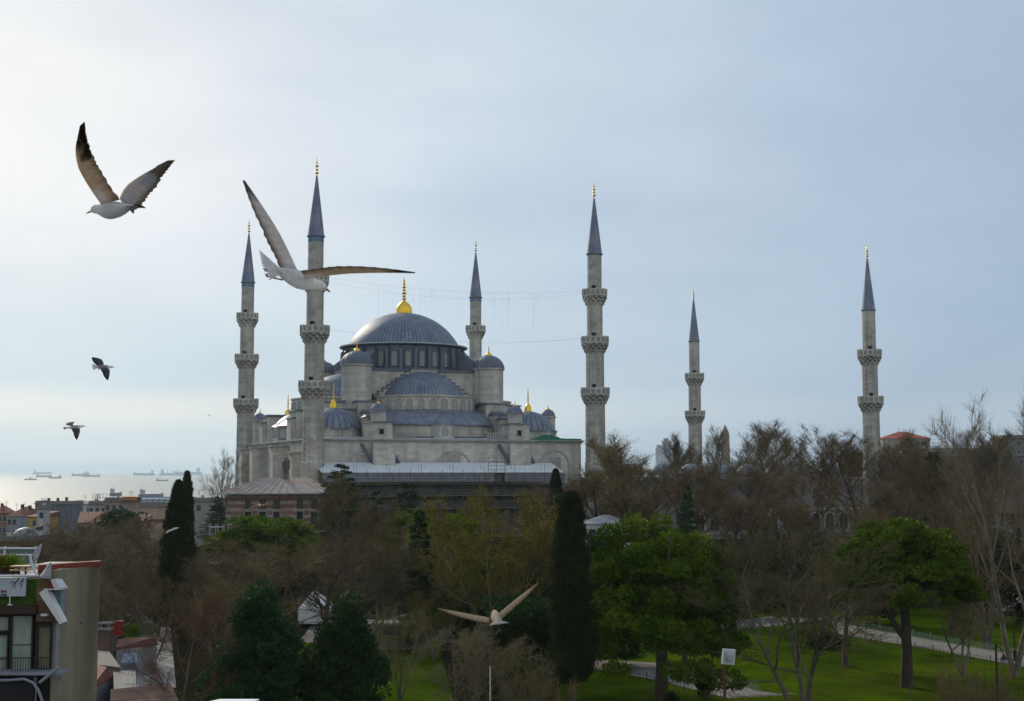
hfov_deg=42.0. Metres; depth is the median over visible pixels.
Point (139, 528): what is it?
bare tree
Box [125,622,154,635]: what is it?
box hedge
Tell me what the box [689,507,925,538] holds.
precinct wall
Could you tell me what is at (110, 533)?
bare tree
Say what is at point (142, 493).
cargo ship
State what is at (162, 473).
cargo ship
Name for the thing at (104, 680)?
brick shed
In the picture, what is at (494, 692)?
round bush
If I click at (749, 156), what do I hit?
sky
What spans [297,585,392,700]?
yew tree
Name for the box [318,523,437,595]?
bare tree
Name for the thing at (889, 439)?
apartment block
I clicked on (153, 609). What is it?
bare tree
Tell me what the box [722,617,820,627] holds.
path
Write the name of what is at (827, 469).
bare tree
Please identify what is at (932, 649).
spike fence
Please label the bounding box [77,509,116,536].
town house
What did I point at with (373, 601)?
undergrowth shrub
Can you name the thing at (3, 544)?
bare tree
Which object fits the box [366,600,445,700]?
bare tree
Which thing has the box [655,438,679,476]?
tower cluster
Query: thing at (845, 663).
bare tree
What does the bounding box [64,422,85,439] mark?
seagull
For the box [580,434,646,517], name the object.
bare tree
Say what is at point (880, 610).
laurel tree
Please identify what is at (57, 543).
bare tree
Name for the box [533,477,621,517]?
bare tree
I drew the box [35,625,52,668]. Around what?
window
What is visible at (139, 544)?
bare tree
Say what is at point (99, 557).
bare tree
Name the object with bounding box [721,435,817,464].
bare tree
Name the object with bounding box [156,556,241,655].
bare tree
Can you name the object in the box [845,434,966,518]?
bare tree
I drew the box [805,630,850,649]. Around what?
round bush
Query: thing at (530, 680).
bare tree
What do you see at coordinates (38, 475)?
cargo ship
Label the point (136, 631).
box hedge
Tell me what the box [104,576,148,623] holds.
bare tree
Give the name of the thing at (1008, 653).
bare tree
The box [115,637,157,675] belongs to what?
awning shed
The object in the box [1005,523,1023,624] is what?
bare tree
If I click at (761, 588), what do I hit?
undergrowth shrub
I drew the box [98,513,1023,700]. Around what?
ground
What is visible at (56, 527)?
bare tree
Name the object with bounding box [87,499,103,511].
town house
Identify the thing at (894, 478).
bare tree
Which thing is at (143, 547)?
bare tree
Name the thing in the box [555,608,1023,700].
lawn
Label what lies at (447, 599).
undergrowth shrub
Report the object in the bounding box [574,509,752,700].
stone pine
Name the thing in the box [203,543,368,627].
bare tree
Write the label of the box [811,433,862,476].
bare tree
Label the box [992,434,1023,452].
dark block
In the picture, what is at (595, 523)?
white kiosk house
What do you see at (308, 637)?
plaza
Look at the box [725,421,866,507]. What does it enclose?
bare tree
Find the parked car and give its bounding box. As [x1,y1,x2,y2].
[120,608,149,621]
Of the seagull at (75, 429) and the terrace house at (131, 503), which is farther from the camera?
the terrace house at (131, 503)
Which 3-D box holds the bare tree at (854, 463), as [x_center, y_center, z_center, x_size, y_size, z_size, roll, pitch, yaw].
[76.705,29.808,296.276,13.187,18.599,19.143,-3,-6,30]
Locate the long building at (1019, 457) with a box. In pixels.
[839,448,1023,512]
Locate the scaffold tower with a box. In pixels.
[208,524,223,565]
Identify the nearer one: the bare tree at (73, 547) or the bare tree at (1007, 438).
the bare tree at (73, 547)
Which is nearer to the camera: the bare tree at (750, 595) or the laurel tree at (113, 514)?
the bare tree at (750, 595)
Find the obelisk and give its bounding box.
[721,425,729,464]
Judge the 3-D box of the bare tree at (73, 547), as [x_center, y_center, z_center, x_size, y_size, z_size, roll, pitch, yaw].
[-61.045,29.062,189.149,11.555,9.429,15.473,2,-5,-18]
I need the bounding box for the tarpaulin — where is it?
[39,563,51,578]
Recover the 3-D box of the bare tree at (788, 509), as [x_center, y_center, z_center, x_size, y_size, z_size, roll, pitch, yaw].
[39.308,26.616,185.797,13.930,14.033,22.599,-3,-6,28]
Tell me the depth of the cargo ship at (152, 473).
14674.25 m
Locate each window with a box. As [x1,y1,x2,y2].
[0,615,10,631]
[0,633,9,668]
[9,614,34,668]
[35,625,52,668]
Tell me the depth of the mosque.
261.74 m
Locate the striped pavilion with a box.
[219,457,327,535]
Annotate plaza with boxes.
[302,613,456,642]
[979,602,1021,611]
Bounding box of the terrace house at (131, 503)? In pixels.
[92,494,140,513]
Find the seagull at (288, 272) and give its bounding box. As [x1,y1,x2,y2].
[243,180,414,291]
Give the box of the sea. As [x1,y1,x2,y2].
[0,474,649,510]
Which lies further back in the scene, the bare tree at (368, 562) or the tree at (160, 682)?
the bare tree at (368, 562)
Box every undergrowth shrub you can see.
[203,589,246,624]
[245,581,305,601]
[351,595,404,619]
[428,594,474,635]
[453,559,512,588]
[461,590,527,632]
[503,563,553,598]
[753,581,800,609]
[765,582,829,604]
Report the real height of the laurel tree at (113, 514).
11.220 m
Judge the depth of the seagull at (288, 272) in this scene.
7.25 m
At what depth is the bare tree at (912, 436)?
330.88 m
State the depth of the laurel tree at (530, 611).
102.77 m
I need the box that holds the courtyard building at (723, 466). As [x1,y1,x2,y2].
[581,460,862,530]
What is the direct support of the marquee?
on the ground at (195, 669)
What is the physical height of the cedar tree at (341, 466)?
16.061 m
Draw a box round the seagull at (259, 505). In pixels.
[248,503,272,508]
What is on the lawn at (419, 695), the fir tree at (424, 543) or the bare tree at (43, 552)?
the fir tree at (424, 543)
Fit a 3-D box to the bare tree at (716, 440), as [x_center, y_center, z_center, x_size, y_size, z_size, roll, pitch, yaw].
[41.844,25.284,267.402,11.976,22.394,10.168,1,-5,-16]
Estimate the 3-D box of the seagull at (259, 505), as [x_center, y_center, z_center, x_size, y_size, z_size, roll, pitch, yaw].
[-11.636,7.202,61.711,0.966,0.249,0.667,-3,-6,34]
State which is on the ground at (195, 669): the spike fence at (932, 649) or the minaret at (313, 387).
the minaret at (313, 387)
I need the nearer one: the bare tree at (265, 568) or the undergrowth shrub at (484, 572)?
the bare tree at (265, 568)
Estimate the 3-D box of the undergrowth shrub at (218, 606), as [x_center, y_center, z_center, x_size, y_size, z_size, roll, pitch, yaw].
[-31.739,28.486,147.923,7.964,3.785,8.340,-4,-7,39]
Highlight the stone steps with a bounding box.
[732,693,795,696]
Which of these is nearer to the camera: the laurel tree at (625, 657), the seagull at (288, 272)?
the seagull at (288, 272)
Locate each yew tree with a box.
[193,578,306,700]
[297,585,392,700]
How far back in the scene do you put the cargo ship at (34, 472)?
19159.13 m
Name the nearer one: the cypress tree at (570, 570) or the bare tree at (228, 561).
the cypress tree at (570, 570)
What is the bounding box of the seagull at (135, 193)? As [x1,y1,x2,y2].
[75,122,174,218]
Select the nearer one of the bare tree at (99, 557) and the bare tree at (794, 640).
the bare tree at (794, 640)
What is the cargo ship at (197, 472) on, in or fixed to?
on the sea
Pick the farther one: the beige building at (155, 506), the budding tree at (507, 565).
the beige building at (155, 506)
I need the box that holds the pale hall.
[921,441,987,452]
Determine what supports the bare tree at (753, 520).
on the ground at (195, 669)
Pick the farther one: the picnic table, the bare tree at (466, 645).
the bare tree at (466, 645)
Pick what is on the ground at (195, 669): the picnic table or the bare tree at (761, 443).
the bare tree at (761, 443)
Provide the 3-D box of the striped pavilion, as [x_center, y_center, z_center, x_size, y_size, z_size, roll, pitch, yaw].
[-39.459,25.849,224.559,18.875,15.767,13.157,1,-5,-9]
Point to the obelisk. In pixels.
(727, 444)
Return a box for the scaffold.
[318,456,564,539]
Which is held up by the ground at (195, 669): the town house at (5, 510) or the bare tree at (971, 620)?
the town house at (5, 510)
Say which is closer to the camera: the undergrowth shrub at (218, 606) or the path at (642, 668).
the path at (642, 668)
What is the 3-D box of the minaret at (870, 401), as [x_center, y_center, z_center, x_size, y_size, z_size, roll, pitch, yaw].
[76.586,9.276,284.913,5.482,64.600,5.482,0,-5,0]
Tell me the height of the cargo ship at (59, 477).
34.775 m
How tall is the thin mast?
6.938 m
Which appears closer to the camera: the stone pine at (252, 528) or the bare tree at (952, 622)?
the bare tree at (952, 622)
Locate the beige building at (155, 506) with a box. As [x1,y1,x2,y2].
[138,497,170,545]
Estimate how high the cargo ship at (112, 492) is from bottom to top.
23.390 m
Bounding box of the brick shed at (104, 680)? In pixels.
[96,664,112,700]
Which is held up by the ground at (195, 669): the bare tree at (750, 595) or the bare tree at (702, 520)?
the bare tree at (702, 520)
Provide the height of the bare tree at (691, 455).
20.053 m
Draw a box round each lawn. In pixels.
[295,643,453,700]
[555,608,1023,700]
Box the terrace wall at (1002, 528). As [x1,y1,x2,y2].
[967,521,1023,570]
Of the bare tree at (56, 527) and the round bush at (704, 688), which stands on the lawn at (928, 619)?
the round bush at (704, 688)
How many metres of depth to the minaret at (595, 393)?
261.24 m
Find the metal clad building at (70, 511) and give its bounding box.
[33,497,84,544]
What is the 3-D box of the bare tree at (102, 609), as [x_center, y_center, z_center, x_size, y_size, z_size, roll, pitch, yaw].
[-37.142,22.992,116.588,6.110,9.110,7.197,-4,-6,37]
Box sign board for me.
[0,578,26,604]
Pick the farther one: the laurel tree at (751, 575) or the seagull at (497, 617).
the laurel tree at (751, 575)
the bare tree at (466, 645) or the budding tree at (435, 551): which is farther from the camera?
the budding tree at (435, 551)
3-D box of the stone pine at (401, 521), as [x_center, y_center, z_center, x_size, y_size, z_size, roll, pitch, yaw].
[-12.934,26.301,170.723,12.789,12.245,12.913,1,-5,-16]
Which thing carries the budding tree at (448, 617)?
on the lawn at (419, 695)
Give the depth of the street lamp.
119.65 m
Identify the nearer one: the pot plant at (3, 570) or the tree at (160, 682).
the pot plant at (3, 570)
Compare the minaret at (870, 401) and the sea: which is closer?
the minaret at (870, 401)
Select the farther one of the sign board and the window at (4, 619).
the window at (4, 619)
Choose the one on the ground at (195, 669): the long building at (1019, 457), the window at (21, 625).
the long building at (1019, 457)
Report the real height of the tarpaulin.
0.637 m
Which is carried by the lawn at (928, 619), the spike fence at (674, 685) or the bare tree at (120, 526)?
the spike fence at (674, 685)
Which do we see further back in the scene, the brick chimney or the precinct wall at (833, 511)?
the precinct wall at (833, 511)
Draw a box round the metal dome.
[12,527,38,535]
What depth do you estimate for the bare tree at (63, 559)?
125.72 m
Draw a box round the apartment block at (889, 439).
[880,432,930,451]
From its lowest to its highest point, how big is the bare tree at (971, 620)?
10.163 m
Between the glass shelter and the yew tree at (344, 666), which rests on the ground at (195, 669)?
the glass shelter
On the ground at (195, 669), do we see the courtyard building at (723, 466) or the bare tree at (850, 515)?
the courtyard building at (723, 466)
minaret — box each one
[233,222,258,486]
[298,161,329,484]
[465,242,485,360]
[580,185,609,520]
[685,289,704,464]
[857,248,883,506]
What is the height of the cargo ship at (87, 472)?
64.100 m
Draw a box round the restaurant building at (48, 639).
[0,547,101,700]
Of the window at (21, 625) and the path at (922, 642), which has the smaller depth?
the window at (21, 625)
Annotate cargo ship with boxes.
[33,470,51,473]
[36,473,51,476]
[48,475,61,478]
[72,470,89,475]
[82,472,99,476]
[109,486,121,495]
[133,470,154,475]
[138,487,162,497]
[159,469,183,475]
[174,468,201,474]
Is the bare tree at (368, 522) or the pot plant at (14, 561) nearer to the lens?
the pot plant at (14, 561)
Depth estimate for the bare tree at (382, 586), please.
123.46 m
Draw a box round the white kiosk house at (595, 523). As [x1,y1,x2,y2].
[583,506,630,545]
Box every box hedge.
[114,623,139,636]
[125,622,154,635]
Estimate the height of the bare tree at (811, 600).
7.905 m
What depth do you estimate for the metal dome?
237.69 m
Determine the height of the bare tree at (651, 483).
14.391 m
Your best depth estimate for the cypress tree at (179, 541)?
137.86 m
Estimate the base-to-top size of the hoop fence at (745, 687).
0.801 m
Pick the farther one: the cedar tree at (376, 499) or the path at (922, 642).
the cedar tree at (376, 499)
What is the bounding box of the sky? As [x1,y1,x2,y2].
[0,0,1023,473]
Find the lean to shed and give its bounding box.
[97,651,120,673]
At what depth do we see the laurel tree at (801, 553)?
169.37 m
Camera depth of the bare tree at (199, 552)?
150.22 m
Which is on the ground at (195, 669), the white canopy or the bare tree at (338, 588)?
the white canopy
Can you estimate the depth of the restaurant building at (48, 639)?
48.12 m
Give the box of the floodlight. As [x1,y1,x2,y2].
[721,649,735,700]
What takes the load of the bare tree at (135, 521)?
on the ground at (195, 669)
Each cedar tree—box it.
[196,496,226,538]
[289,463,368,567]
[342,490,388,586]
[368,482,420,596]
[677,484,699,544]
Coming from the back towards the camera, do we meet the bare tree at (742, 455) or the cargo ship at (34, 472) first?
the cargo ship at (34, 472)
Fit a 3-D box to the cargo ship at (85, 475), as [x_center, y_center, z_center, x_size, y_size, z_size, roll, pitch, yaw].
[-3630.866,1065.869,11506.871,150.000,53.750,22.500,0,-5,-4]
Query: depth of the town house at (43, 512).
319.93 m
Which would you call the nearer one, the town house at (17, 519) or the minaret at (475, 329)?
the minaret at (475, 329)
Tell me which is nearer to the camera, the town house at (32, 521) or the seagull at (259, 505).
the seagull at (259, 505)
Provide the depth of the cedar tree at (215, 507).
232.99 m
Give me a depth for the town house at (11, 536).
233.05 m
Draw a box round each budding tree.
[387,515,468,621]
[403,588,467,659]
[414,477,558,661]
[427,490,499,597]
[499,482,560,571]
[566,429,719,532]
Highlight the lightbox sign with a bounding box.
[103,620,124,655]
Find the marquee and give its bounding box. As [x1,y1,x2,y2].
[297,592,333,625]
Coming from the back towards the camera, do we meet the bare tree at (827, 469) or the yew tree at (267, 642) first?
the bare tree at (827, 469)
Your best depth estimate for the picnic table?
49.09 m
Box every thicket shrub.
[499,668,581,700]
[908,684,954,700]
[933,653,1013,700]
[949,657,1022,700]
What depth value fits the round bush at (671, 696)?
90.13 m
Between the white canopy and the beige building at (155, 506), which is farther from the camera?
the beige building at (155, 506)
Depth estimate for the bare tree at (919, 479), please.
183.21 m
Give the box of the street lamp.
[1012,593,1020,660]
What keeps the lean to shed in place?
on the ground at (195, 669)
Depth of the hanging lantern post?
70.72 m
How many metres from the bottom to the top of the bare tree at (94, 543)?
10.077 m
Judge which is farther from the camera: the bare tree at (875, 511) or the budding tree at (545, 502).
the budding tree at (545, 502)
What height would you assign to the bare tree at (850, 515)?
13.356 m
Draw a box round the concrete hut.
[113,671,135,688]
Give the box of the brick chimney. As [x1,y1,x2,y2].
[98,622,114,653]
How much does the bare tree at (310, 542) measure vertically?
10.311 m
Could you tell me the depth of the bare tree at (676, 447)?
278.93 m
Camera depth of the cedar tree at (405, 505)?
180.61 m
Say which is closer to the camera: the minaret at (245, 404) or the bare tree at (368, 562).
the bare tree at (368, 562)
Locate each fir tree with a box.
[390,509,441,650]
[912,451,951,528]
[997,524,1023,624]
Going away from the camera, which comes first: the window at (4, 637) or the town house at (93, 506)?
the window at (4, 637)
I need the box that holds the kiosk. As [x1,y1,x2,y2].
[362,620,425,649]
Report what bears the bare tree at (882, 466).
on the ground at (195, 669)
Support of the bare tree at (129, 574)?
on the ground at (195, 669)
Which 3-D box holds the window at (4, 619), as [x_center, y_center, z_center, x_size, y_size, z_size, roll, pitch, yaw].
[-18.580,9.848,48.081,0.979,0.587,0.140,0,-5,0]
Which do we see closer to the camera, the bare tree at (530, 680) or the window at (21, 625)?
the window at (21, 625)
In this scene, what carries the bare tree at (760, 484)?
on the ground at (195, 669)
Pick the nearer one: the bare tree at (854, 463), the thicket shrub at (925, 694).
the thicket shrub at (925, 694)
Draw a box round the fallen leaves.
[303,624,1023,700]
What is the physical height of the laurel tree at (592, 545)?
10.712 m
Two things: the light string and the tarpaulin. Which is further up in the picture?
the light string
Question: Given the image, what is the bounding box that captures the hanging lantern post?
[995,643,1008,700]
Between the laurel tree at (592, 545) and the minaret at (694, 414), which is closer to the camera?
the laurel tree at (592, 545)
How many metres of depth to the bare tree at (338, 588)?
138.89 m
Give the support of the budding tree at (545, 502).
on the ground at (195, 669)
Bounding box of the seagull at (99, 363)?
[92,357,112,379]
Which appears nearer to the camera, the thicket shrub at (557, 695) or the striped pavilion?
the thicket shrub at (557, 695)
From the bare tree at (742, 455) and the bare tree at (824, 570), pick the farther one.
the bare tree at (742, 455)
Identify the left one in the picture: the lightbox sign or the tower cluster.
the lightbox sign
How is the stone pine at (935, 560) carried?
on the lawn at (928, 619)
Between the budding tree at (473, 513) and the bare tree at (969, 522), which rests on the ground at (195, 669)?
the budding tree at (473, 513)
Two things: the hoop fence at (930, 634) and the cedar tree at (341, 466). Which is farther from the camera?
the cedar tree at (341, 466)
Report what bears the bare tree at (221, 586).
on the ground at (195, 669)
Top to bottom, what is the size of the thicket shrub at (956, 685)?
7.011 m
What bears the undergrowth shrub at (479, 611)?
on the ground at (195, 669)
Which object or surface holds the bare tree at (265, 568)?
on the ground at (195, 669)
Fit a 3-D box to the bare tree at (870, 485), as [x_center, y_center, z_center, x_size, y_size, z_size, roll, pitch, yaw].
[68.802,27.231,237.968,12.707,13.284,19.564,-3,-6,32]
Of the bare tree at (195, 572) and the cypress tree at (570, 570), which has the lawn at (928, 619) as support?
the cypress tree at (570, 570)
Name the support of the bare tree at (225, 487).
on the ground at (195, 669)
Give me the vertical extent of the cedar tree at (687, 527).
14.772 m
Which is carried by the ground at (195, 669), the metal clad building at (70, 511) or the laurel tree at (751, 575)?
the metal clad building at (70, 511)
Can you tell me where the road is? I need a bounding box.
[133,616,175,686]
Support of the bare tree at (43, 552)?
on the ground at (195, 669)
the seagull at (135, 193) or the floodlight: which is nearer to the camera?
the seagull at (135, 193)
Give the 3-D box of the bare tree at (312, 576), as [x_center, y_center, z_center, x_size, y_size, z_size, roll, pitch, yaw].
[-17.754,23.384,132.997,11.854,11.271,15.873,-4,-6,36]
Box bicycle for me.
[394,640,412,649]
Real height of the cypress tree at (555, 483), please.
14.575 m
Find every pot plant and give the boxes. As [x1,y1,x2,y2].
[0,552,26,573]
[0,553,14,573]
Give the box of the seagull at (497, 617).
[438,582,538,625]
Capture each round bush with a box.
[209,683,243,700]
[478,673,509,700]
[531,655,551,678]
[662,690,679,700]
[694,657,714,697]
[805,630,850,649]
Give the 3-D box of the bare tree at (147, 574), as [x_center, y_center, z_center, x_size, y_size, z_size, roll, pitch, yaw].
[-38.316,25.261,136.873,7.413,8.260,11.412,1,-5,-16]
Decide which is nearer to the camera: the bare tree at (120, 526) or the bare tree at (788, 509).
the bare tree at (788, 509)
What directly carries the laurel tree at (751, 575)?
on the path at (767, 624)
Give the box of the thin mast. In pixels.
[490,666,490,700]
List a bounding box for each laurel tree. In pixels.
[94,508,149,558]
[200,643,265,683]
[474,592,563,689]
[581,622,668,666]
[584,528,624,606]
[720,552,772,610]
[797,535,847,604]
[837,581,900,624]
[958,526,1018,624]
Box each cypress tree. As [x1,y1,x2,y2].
[145,479,206,635]
[172,470,198,579]
[544,468,564,556]
[545,490,601,700]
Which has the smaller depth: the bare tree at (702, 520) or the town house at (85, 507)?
the bare tree at (702, 520)
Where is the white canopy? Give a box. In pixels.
[213,699,258,700]
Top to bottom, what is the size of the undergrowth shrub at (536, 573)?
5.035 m
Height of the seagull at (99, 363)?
0.692 m
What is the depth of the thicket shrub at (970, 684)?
70.80 m
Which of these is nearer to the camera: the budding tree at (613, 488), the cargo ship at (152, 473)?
the budding tree at (613, 488)
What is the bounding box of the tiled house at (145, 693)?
[110,683,178,700]
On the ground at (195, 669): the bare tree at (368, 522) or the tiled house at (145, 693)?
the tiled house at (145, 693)
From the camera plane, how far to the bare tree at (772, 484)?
194.16 m
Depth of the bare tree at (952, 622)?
136.59 m
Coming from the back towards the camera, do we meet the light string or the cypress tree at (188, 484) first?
the light string
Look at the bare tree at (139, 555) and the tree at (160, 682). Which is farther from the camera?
the bare tree at (139, 555)
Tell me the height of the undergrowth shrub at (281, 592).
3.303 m
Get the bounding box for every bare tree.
[0,538,59,561]
[1,527,68,561]
[25,537,88,562]
[38,546,121,603]
[41,523,115,561]
[42,533,80,560]
[43,522,106,557]
[51,553,107,605]
[58,524,155,587]
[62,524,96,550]
[67,533,153,575]
[68,518,161,554]
[68,535,121,578]
[90,538,162,604]
[98,566,127,650]
[99,559,164,651]
[99,573,208,657]
[101,520,205,572]
[104,547,170,622]
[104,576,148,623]
[105,531,161,597]
[106,515,156,568]
[107,556,172,635]
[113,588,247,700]
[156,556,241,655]
[173,534,294,637]
[174,569,308,653]
[194,537,239,584]
[196,447,249,521]
[201,552,295,604]
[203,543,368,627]
[245,532,350,614]
[255,529,377,625]
[278,569,402,619]
[301,472,406,590]
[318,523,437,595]
[321,532,455,647]
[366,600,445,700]
[416,620,544,700]
[466,634,557,700]
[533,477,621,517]
[548,459,662,518]
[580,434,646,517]
[589,461,700,529]
[605,452,732,539]
[640,503,912,700]
[653,489,786,555]
[658,431,699,476]
[666,443,706,475]
[680,461,740,508]
[691,421,749,504]
[693,463,869,572]
[713,459,811,551]
[715,419,817,507]
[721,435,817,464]
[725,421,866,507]
[728,566,779,631]
[731,425,795,476]
[756,492,844,572]
[760,566,868,631]
[788,534,900,666]
[797,428,911,522]
[810,534,896,623]
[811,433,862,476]
[816,501,895,557]
[835,489,902,538]
[843,452,862,475]
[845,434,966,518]
[858,434,953,515]
[858,470,913,516]
[862,461,987,521]
[865,480,930,526]
[877,456,990,528]
[887,427,928,476]
[895,562,1020,677]
[900,465,1023,648]
[923,382,1023,677]
[928,497,1000,610]
[929,510,1023,635]
[943,425,994,496]
[952,439,1023,525]
[966,428,1022,497]
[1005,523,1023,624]
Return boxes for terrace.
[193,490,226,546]
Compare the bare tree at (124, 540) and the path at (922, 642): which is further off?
the bare tree at (124, 540)
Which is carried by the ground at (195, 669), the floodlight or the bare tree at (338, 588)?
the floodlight
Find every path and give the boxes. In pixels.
[591,660,776,697]
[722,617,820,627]
[832,622,1023,665]
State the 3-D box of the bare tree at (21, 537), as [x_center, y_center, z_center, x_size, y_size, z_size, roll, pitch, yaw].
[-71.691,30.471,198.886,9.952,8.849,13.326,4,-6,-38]
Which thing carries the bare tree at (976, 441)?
on the ground at (195, 669)
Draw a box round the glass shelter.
[121,653,136,686]
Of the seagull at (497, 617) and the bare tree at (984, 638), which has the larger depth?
the bare tree at (984, 638)
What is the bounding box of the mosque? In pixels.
[238,277,583,492]
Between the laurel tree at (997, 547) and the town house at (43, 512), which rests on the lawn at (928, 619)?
the laurel tree at (997, 547)
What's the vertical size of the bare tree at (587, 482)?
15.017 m
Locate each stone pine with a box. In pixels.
[201,514,326,572]
[365,509,456,604]
[406,511,486,599]
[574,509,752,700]
[830,515,990,687]
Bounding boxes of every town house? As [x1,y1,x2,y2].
[0,501,14,533]
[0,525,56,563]
[6,503,36,532]
[26,511,59,532]
[35,502,51,534]
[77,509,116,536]
[83,496,96,511]
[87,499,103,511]
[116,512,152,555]
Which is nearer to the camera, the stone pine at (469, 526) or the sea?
the stone pine at (469, 526)
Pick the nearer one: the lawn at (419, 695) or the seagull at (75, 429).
the seagull at (75, 429)
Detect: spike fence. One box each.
[629,672,726,697]
[837,630,1023,664]
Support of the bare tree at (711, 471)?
on the ground at (195, 669)
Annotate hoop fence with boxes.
[677,659,759,691]
[834,615,1017,652]
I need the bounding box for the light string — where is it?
[332,278,580,342]
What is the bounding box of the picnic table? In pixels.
[10,565,32,574]
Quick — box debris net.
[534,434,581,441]
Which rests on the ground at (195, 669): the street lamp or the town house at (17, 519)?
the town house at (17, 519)

